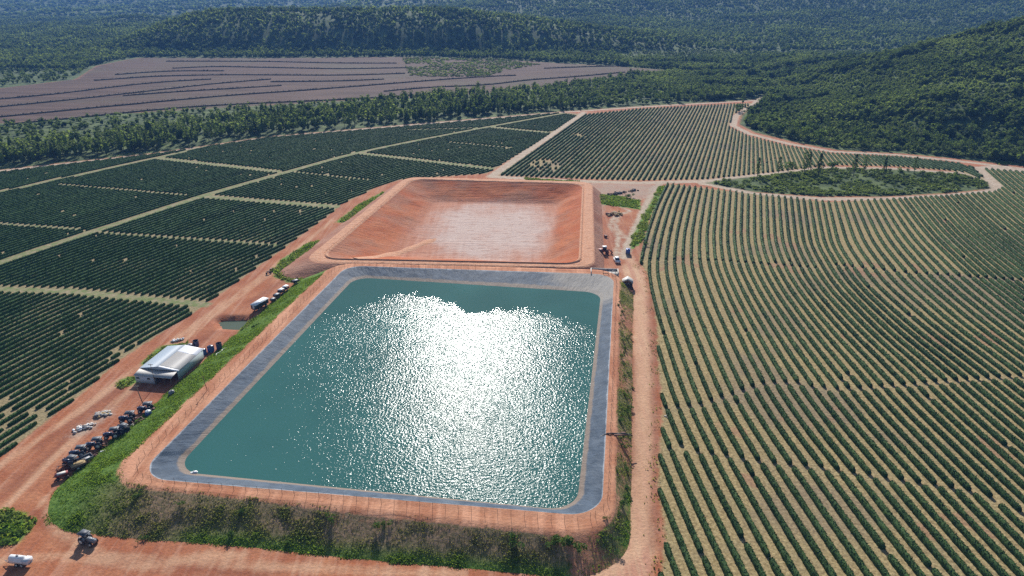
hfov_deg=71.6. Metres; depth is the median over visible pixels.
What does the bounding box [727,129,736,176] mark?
coffee hedge row
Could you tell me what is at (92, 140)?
broadleaf tree
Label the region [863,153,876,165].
coffee hedge row
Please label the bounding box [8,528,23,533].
shrub
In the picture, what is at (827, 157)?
coffee hedge row
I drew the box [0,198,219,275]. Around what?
coffee hedge row
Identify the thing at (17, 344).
coffee hedge row
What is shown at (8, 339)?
coffee hedge row
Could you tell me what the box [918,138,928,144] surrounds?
broadleaf tree
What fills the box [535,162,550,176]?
coffee hedge row
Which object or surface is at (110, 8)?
forest
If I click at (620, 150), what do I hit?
coffee hedge row
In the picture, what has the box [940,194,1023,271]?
coffee hedge row
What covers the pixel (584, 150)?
coffee hedge row
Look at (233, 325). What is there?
pond water
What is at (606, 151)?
coffee hedge row
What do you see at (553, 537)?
shrub
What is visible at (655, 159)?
coffee hedge row
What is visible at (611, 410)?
wire fence
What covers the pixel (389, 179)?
coffee hedge row
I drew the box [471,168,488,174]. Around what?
coffee hedge row
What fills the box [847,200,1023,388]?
coffee hedge row
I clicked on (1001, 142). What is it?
broadleaf tree
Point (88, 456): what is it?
farm trailer
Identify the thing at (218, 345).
water tank
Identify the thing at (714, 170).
coffee hedge row
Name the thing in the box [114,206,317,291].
coffee hedge row
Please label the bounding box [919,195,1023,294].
coffee hedge row
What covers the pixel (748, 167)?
coffee hedge row
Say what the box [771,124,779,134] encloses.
broadleaf tree
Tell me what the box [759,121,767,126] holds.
broadleaf tree
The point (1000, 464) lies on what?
coffee hedge row
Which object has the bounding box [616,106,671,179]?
coffee hedge row
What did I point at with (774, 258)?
coffee hedge row
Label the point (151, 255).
coffee hedge row
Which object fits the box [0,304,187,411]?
coffee hedge row
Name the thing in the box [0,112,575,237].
coffee hedges
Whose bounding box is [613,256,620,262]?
parked car
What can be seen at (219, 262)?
coffee hedge row
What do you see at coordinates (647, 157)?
coffee hedge row
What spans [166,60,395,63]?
brush windrow
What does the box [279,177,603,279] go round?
excavated basin
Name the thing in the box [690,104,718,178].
coffee hedge row
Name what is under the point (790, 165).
broadleaf tree
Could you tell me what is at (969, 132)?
slender tree
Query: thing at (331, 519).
shrub
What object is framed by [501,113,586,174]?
coffee hedge row
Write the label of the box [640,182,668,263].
coffee hedge row
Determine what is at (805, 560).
coffee hedge row
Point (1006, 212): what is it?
coffee hedge row
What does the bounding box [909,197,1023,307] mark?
coffee hedge row
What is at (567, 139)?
coffee hedge row
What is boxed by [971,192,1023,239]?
coffee hedge row
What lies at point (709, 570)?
coffee hedge row
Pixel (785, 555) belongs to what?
coffee hedge row
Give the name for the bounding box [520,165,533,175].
coffee hedge row
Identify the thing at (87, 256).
coffee hedge row
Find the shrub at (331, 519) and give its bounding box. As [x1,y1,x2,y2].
[325,512,335,524]
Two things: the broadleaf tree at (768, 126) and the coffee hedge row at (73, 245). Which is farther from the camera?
the broadleaf tree at (768, 126)
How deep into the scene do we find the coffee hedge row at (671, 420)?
174.03 m
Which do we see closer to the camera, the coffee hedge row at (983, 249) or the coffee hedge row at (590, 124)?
the coffee hedge row at (983, 249)
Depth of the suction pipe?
164.13 m
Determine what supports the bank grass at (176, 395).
on the reservoir embankment
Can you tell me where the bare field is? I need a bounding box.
[0,56,660,123]
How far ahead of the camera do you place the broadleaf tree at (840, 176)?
382.06 m
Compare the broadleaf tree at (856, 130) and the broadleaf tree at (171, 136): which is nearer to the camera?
the broadleaf tree at (171, 136)
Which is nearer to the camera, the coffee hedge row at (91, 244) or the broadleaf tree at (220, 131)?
the coffee hedge row at (91, 244)
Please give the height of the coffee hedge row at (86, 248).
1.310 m
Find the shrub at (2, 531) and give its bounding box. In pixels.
[0,528,8,534]
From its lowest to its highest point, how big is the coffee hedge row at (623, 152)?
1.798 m
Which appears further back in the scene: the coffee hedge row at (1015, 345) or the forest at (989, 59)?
the forest at (989, 59)
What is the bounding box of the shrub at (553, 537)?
[545,534,559,547]
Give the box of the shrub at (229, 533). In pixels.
[226,530,232,538]
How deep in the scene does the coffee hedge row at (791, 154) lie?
439.75 m
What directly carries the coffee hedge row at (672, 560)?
on the ground at (52, 549)
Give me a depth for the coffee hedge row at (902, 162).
424.96 m
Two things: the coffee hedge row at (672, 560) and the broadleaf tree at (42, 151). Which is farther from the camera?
the broadleaf tree at (42, 151)
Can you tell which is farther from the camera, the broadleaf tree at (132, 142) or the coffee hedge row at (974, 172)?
the broadleaf tree at (132, 142)
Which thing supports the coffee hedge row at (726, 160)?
on the ground at (52, 549)
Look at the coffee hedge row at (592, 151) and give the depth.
461.10 m
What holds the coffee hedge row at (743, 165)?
on the ground at (52, 549)
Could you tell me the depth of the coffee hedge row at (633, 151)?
463.43 m
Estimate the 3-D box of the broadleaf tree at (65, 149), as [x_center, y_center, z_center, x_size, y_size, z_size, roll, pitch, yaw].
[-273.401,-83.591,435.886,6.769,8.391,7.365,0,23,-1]
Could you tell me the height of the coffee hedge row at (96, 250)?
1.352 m
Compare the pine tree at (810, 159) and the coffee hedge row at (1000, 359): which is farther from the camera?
the pine tree at (810, 159)
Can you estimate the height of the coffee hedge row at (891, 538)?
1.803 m
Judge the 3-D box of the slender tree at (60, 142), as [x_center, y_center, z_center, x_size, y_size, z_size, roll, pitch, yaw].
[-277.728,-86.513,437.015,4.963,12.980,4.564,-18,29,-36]
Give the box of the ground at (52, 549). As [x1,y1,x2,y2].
[0,13,1023,575]
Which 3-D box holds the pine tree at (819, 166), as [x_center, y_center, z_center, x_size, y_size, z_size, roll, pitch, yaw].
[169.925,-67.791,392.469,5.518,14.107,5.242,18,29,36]
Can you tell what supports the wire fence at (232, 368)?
on the reservoir embankment
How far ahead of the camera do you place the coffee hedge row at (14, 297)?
242.88 m
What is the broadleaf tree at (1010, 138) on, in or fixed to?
on the hills
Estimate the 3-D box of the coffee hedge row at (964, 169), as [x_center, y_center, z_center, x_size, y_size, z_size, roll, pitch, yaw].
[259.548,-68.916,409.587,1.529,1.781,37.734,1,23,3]
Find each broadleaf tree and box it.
[8,149,26,162]
[39,148,50,159]
[58,145,72,155]
[87,138,101,143]
[88,147,103,155]
[127,137,140,150]
[160,133,175,146]
[214,127,225,136]
[234,127,242,136]
[289,121,297,130]
[545,99,555,109]
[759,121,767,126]
[765,123,773,132]
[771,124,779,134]
[775,123,786,129]
[780,161,798,170]
[801,126,812,134]
[805,121,816,130]
[813,130,822,137]
[815,134,824,139]
[825,127,836,134]
[827,161,840,172]
[835,173,844,181]
[836,120,845,127]
[851,127,864,133]
[855,136,866,143]
[870,111,881,122]
[890,136,903,142]
[897,167,903,174]
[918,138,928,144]
[924,172,936,180]
[926,143,936,151]
[936,134,951,141]
[942,140,954,146]
[951,141,967,148]
[952,173,958,179]
[969,143,979,150]
[976,145,989,153]
[997,139,1008,144]
[1002,128,1015,136]
[1006,135,1014,142]
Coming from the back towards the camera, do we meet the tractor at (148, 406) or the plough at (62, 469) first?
the tractor at (148, 406)
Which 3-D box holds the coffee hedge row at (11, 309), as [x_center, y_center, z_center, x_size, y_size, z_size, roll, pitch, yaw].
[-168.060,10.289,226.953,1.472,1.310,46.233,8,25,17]
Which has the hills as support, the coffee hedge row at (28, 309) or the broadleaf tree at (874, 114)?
the broadleaf tree at (874, 114)
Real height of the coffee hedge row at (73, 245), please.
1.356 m
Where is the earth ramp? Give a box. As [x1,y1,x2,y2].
[354,239,435,258]
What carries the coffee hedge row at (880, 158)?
on the ground at (52, 549)
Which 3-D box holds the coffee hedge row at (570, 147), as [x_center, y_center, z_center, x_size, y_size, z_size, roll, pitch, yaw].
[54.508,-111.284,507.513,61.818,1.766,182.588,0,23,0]
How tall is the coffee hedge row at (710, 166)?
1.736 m
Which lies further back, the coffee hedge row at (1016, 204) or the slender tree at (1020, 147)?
the slender tree at (1020, 147)
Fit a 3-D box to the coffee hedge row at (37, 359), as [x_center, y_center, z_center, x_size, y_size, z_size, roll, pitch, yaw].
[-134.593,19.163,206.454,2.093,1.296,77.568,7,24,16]
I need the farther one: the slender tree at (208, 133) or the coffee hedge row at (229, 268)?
the slender tree at (208, 133)
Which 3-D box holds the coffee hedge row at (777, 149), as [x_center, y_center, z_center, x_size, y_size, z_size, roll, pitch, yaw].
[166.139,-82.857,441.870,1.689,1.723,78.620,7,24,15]
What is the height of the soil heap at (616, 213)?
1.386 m
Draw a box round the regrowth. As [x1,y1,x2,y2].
[403,57,539,76]
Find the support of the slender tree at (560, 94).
on the ground at (52, 549)
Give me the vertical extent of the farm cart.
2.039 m
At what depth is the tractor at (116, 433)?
168.48 m
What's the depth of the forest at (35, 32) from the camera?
1304.12 m
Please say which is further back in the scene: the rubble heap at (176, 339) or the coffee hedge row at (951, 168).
the coffee hedge row at (951, 168)
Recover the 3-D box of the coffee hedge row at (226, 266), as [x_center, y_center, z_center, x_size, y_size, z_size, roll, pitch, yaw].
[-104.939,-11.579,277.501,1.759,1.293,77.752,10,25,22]
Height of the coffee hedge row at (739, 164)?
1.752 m
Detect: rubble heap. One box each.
[72,422,96,433]
[170,337,183,341]
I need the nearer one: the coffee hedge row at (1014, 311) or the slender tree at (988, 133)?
the coffee hedge row at (1014, 311)
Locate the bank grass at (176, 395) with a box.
[42,273,633,575]
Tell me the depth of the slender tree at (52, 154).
427.40 m
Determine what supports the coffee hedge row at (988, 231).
on the ground at (52, 549)
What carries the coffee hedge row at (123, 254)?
on the ground at (52, 549)
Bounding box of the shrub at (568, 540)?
[556,535,573,546]
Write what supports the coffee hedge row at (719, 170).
on the ground at (52, 549)
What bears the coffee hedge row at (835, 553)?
on the ground at (52, 549)
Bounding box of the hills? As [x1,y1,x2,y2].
[0,0,1023,145]
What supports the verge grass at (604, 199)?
on the ground at (52, 549)
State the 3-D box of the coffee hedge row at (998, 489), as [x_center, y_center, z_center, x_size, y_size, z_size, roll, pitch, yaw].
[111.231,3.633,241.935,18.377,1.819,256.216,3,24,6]
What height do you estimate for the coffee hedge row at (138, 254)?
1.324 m
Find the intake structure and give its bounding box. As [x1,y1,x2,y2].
[591,268,618,276]
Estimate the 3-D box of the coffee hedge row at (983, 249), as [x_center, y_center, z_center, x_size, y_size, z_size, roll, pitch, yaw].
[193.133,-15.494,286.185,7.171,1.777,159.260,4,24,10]
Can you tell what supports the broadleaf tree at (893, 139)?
on the ground at (52, 549)
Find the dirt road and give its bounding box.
[0,96,1023,575]
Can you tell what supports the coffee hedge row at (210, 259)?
on the ground at (52, 549)
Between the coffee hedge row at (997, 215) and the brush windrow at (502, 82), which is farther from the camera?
the brush windrow at (502, 82)
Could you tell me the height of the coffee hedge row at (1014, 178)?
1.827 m
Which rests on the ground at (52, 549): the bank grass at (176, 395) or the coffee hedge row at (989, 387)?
the coffee hedge row at (989, 387)
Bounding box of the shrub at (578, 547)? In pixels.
[572,541,587,552]
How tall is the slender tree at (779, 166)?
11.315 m
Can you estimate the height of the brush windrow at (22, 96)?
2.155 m
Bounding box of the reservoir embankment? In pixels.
[48,264,632,575]
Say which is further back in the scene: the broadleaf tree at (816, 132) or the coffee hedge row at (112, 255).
the broadleaf tree at (816, 132)
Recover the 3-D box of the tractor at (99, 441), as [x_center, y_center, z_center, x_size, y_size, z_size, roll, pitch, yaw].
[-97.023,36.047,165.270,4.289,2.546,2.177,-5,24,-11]
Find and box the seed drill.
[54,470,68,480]
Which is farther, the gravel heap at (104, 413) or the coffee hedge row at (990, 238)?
the coffee hedge row at (990, 238)
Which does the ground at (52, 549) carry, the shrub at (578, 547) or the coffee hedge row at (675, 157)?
the coffee hedge row at (675, 157)
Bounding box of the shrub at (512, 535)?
[508,532,524,548]
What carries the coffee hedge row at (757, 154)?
on the ground at (52, 549)
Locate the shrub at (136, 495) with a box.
[131,490,141,499]
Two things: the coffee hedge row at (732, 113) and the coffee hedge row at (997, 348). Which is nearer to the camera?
the coffee hedge row at (997, 348)
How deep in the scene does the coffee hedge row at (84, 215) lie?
341.81 m
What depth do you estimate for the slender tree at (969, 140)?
448.26 m
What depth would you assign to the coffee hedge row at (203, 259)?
281.58 m
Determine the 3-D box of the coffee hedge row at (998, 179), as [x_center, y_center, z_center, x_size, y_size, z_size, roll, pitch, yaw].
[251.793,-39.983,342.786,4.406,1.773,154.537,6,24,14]
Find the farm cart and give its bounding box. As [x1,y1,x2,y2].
[277,288,284,293]
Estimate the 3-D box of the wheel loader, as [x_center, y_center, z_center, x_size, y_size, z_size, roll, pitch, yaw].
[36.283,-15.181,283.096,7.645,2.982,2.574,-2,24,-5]
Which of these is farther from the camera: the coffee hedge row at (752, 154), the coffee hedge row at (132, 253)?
the coffee hedge row at (752, 154)
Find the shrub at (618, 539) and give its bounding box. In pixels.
[608,534,622,541]
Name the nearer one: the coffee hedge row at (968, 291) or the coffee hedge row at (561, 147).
the coffee hedge row at (968, 291)
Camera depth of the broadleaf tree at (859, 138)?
460.86 m
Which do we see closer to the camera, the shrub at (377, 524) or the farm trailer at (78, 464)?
the shrub at (377, 524)
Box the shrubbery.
[713,167,988,195]
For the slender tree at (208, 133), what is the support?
on the ground at (52, 549)
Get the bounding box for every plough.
[55,464,70,472]
[130,416,144,423]
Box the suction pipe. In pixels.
[601,432,632,435]
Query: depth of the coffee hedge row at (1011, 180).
384.89 m
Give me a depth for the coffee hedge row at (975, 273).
271.95 m
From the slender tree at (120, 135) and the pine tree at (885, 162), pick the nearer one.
the pine tree at (885, 162)
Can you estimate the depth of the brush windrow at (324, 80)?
767.95 m
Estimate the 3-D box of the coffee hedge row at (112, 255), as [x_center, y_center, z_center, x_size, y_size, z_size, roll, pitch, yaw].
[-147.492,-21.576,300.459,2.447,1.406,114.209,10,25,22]
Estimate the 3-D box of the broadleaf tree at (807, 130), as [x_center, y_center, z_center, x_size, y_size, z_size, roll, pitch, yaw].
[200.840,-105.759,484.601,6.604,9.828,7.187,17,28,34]
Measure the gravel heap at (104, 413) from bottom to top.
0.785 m
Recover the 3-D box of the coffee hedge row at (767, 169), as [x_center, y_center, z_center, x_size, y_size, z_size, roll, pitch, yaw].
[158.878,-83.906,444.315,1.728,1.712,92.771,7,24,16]
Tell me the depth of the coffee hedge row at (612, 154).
464.90 m
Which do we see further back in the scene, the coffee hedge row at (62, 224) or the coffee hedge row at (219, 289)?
the coffee hedge row at (62, 224)
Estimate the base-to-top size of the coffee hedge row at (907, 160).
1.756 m
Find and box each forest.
[0,0,475,16]
[0,0,1023,50]
[0,15,1023,163]
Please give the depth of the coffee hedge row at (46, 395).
196.41 m
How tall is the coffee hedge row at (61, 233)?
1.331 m
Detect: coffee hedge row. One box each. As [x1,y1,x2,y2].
[0,168,243,239]
[0,169,247,241]
[0,169,251,244]
[0,170,255,246]
[0,170,259,249]
[0,170,263,251]
[0,171,267,254]
[0,171,276,259]
[0,172,271,256]
[0,197,204,266]
[0,198,208,269]
[0,198,214,272]
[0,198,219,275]
[0,199,224,278]
[0,199,229,280]
[0,200,234,284]
[0,291,10,297]
[0,291,19,300]
[0,291,27,304]
[0,291,34,308]
[0,292,43,311]
[0,292,51,315]
[0,292,58,319]
[0,293,65,323]
[0,293,73,327]
[0,294,80,331]
[0,295,86,336]
[0,296,93,340]
[0,296,100,345]
[0,297,108,350]
[0,298,114,354]
[0,298,122,359]
[0,299,128,364]
[0,299,137,369]
[0,300,144,375]
[0,301,151,380]
[0,302,158,386]
[0,303,165,392]
[0,303,172,398]
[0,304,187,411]
[0,308,189,418]
[0,311,191,425]
[0,358,119,432]
[0,376,99,439]
[0,421,37,447]
[0,441,17,455]
[2,199,239,285]
[9,304,179,397]
[10,201,244,285]
[18,201,249,285]
[26,201,254,286]
[33,202,259,286]
[41,202,264,286]
[47,398,73,415]
[49,202,270,286]
[56,202,275,287]
[64,203,280,287]
[73,204,285,287]
[79,204,290,288]
[86,204,296,288]
[92,205,301,289]
[100,205,306,289]
[106,205,311,290]
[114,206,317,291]
[120,206,322,292]
[127,206,328,293]
[134,208,333,293]
[141,210,333,294]
[149,216,326,294]
[155,221,317,295]
[163,229,307,296]
[169,237,296,296]
[176,246,285,297]
[184,255,271,298]
[191,267,255,299]
[199,278,239,299]
[205,293,218,300]
[321,163,440,203]
[327,163,445,203]
[332,191,366,203]
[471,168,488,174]
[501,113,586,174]
[505,113,590,175]
[510,112,594,175]
[515,164,529,175]
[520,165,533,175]
[525,164,539,176]
[535,112,598,160]
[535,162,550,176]
[540,167,551,176]
[541,111,602,159]
[546,134,576,159]
[550,109,625,176]
[550,136,579,159]
[552,110,614,162]
[554,110,617,164]
[555,109,629,177]
[559,110,621,164]
[560,109,633,177]
[565,108,637,177]
[570,108,640,177]
[575,108,644,178]
[579,111,606,133]
[580,107,647,178]
[581,111,610,134]
[585,107,650,178]
[591,107,654,178]
[596,107,658,178]
[601,107,661,178]
[606,106,664,178]
[611,106,668,179]
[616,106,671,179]
[622,106,674,179]
[627,105,678,179]
[632,106,681,179]
[637,105,685,179]
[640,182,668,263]
[642,105,688,179]
[647,183,784,575]
[648,105,691,179]
[653,105,695,179]
[656,184,800,575]
[657,345,766,575]
[657,487,698,575]
[658,453,715,575]
[659,105,698,179]
[660,392,682,444]
[660,426,732,575]
[664,104,701,179]
[664,184,818,575]
[664,542,681,575]
[669,104,705,179]
[673,185,836,575]
[675,104,708,179]
[680,104,711,178]
[681,185,855,575]
[683,450,749,575]
[685,104,714,179]
[689,186,873,575]
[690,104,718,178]
[696,103,721,178]
[697,187,889,575]
[701,103,724,178]
[705,187,909,575]
[706,103,727,178]
[712,103,731,177]
[712,188,925,575]
[717,125,729,177]
[719,189,942,575]
[722,127,732,176]
[725,189,959,575]
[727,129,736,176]
[729,103,734,122]
[732,131,739,175]
[732,191,977,575]
[737,132,742,175]
[739,191,992,575]
[742,134,746,174]
[746,193,1010,575]
[747,135,749,174]
[752,136,753,173]
[753,193,1023,575]
[756,137,758,172]
[759,193,1023,565]
[760,138,763,172]
[764,139,768,171]
[765,194,776,262]
[767,140,773,171]
[771,141,777,170]
[771,194,1023,532]
[775,142,782,170]
[776,264,1023,548]
[777,195,1021,511]
[779,143,787,169]
[783,144,792,169]
[784,195,1023,503]
[787,145,797,168]
[790,196,1023,489]
[791,146,801,167]
[795,146,805,167]
[796,197,1023,476]
[802,198,1023,463]
[804,147,815,166]
[808,148,817,162]
[808,199,1023,451]
[813,149,824,165]
[815,199,1023,440]
[821,199,1023,429]
[822,150,831,162]
[827,151,838,164]
[827,200,1023,418]
[832,152,842,164]
[834,200,1023,408]
[836,152,847,164]
[841,152,852,164]
[841,200,1023,398]
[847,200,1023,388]
[853,199,1022,375]
[860,199,1023,370]
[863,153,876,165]
[867,154,881,165]
[867,199,1023,362]
[871,154,885,165]
[873,199,1023,354]
[875,154,890,165]
[879,155,894,165]
[879,198,1023,345]
[883,155,899,166]
[886,198,1023,337]
[887,155,904,166]
[891,155,909,166]
[892,197,1023,329]
[895,155,913,167]
[898,197,1023,320]
[899,156,918,167]
[904,197,1023,313]
[905,156,924,168]
[909,157,929,168]
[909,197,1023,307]
[914,157,934,168]
[914,196,1023,300]
[919,158,939,169]
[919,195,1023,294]
[924,158,945,169]
[924,195,1023,288]
[928,158,950,170]
[929,195,1023,283]
[934,160,956,170]
[934,194,1023,277]
[939,160,963,171]
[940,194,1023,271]
[944,160,979,177]
[945,194,1023,266]
[950,194,1023,260]
[951,161,982,176]
[955,194,1023,255]
[957,162,978,172]
[960,193,1023,250]
[965,192,1023,245]
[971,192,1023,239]
[977,192,1023,233]
[982,191,1023,228]
[985,168,1023,201]
[988,191,1023,222]
[991,168,1023,196]
[993,190,1023,217]
[997,169,1023,192]
[997,188,1023,211]
[1001,186,1023,206]
[1003,169,1023,187]
[1009,169,1023,182]
[1014,170,1023,178]
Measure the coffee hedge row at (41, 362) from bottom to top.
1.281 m
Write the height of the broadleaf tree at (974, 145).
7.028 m
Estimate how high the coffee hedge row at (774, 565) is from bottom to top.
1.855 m
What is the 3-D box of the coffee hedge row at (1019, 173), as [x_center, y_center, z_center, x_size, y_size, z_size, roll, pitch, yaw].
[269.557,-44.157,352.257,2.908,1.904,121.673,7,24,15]
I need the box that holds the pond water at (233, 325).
[219,320,246,329]
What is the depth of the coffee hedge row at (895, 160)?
426.36 m
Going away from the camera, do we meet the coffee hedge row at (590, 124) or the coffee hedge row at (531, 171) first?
the coffee hedge row at (531, 171)
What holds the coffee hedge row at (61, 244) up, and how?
on the ground at (52, 549)
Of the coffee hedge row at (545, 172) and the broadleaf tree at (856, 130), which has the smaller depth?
the coffee hedge row at (545, 172)
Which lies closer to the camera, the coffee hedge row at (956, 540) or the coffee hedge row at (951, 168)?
the coffee hedge row at (956, 540)
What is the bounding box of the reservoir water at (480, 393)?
[185,278,599,507]
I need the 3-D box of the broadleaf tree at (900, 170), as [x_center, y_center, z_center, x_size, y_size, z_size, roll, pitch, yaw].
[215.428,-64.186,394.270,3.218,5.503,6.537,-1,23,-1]
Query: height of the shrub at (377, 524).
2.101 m
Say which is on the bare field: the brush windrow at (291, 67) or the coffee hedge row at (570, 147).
the brush windrow at (291, 67)
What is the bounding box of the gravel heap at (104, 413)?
[93,410,112,417]
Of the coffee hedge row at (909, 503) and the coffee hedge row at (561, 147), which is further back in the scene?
the coffee hedge row at (561, 147)
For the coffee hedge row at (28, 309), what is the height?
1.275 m
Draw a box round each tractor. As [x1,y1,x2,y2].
[62,454,79,467]
[68,444,89,456]
[76,529,98,546]
[85,436,105,449]
[103,426,121,439]
[117,422,130,433]
[118,410,135,422]
[137,401,155,413]
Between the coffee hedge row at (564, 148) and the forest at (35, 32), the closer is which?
the coffee hedge row at (564, 148)
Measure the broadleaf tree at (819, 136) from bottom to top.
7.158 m
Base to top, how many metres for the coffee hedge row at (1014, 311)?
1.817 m
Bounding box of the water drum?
[145,410,151,415]
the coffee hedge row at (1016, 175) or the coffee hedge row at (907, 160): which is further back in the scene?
the coffee hedge row at (907, 160)
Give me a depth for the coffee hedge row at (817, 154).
440.50 m
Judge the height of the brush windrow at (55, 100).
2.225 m
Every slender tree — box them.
[49,146,56,160]
[56,137,64,156]
[118,132,124,149]
[183,124,189,144]
[204,126,209,139]
[211,124,218,140]
[558,93,562,108]
[777,157,782,173]
[802,151,810,171]
[825,115,830,127]
[858,115,863,128]
[862,156,869,170]
[909,131,915,145]
[913,156,918,171]
[930,126,936,141]
[933,131,939,143]
[959,136,966,149]
[967,121,974,136]
[967,136,972,147]
[984,131,990,140]
[988,137,995,150]
[1017,143,1023,153]
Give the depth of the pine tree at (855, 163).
392.05 m
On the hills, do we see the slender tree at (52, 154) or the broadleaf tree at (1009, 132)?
the broadleaf tree at (1009, 132)
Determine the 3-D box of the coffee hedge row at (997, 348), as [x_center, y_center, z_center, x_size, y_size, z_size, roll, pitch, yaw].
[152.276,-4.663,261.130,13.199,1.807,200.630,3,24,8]
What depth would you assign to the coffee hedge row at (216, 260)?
280.26 m
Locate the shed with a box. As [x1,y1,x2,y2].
[133,345,203,385]
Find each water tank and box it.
[192,339,198,346]
[207,345,214,352]
[215,342,221,349]
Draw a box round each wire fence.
[136,263,344,465]
[137,469,590,521]
[355,261,475,268]
[595,274,616,514]
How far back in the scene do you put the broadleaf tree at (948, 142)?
452.76 m
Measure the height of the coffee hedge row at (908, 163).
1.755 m
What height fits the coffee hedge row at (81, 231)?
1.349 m
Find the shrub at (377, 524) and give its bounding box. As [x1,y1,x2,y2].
[372,519,391,528]
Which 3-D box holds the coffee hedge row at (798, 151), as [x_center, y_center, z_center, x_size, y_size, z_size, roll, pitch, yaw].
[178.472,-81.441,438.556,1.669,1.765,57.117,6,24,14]
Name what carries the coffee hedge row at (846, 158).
on the ground at (52, 549)
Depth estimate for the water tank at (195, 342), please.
210.87 m
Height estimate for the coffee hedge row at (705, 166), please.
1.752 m
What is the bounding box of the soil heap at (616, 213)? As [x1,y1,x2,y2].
[605,210,622,215]
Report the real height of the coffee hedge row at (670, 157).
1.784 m
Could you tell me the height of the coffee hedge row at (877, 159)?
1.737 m
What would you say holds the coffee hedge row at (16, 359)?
on the ground at (52, 549)
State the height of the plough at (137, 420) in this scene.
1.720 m
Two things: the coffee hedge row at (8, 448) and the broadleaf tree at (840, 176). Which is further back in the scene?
the broadleaf tree at (840, 176)
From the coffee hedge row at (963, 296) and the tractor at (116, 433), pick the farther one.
the coffee hedge row at (963, 296)
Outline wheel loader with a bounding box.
[599,246,612,253]
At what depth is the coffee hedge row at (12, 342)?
223.85 m
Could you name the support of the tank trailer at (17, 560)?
on the ground at (52, 549)
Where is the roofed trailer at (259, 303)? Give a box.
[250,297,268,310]
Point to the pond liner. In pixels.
(168, 461)
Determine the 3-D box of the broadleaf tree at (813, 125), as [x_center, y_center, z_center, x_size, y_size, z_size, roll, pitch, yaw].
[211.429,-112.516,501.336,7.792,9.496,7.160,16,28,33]
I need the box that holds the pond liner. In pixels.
[150,266,613,513]
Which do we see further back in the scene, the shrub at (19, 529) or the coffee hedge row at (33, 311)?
the coffee hedge row at (33, 311)
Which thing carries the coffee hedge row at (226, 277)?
on the ground at (52, 549)
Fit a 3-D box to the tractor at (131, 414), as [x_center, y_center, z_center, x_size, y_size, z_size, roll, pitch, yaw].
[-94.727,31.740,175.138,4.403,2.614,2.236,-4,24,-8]
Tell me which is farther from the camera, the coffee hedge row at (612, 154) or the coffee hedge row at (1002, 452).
the coffee hedge row at (612, 154)
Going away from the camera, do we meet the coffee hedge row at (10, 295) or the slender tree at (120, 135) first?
the coffee hedge row at (10, 295)
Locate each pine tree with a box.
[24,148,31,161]
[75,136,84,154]
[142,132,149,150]
[273,112,277,128]
[755,157,760,176]
[806,152,812,169]
[813,153,824,174]
[848,154,858,176]
[880,156,887,175]
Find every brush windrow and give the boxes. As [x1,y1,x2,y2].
[0,74,515,116]
[0,78,210,98]
[0,78,270,106]
[11,94,414,124]
[94,72,404,80]
[115,69,223,74]
[123,84,281,95]
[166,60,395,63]
[172,66,409,68]
[270,78,383,81]
[384,71,624,91]
[544,65,629,68]
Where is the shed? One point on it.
(182, 360)
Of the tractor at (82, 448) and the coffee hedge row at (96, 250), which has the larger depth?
the coffee hedge row at (96, 250)
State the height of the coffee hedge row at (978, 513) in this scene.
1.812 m
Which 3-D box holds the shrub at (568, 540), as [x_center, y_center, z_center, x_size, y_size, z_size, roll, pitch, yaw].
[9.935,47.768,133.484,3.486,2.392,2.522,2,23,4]
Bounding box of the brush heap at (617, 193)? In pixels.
[607,191,626,194]
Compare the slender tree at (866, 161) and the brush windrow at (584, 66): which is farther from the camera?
the brush windrow at (584, 66)
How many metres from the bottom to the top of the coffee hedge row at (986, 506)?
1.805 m
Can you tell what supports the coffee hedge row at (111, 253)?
on the ground at (52, 549)
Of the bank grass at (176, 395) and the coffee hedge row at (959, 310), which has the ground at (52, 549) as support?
the coffee hedge row at (959, 310)
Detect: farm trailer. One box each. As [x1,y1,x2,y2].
[69,458,90,469]
[76,453,97,460]
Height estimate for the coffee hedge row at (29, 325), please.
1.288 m
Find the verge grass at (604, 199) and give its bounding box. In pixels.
[0,159,1023,574]
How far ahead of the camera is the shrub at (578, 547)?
132.33 m
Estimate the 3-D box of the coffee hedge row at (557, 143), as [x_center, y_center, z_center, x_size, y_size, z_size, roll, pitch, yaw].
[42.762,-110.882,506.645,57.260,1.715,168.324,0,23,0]
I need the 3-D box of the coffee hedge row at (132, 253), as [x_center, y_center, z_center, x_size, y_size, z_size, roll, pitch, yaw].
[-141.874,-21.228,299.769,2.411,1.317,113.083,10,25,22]
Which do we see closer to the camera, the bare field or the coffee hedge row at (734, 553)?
the coffee hedge row at (734, 553)
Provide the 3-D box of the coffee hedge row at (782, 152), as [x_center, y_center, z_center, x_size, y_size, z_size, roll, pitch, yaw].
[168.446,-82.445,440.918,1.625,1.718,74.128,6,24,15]
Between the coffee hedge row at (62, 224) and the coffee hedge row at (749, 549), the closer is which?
the coffee hedge row at (749, 549)
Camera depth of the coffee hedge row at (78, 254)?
290.88 m
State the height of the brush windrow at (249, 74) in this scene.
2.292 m
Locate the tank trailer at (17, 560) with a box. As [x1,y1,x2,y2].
[5,554,32,567]
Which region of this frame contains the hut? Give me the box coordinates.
[622,276,632,289]
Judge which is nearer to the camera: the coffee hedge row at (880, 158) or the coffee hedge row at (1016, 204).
the coffee hedge row at (1016, 204)
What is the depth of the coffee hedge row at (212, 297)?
243.32 m
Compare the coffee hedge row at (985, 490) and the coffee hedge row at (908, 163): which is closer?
the coffee hedge row at (985, 490)

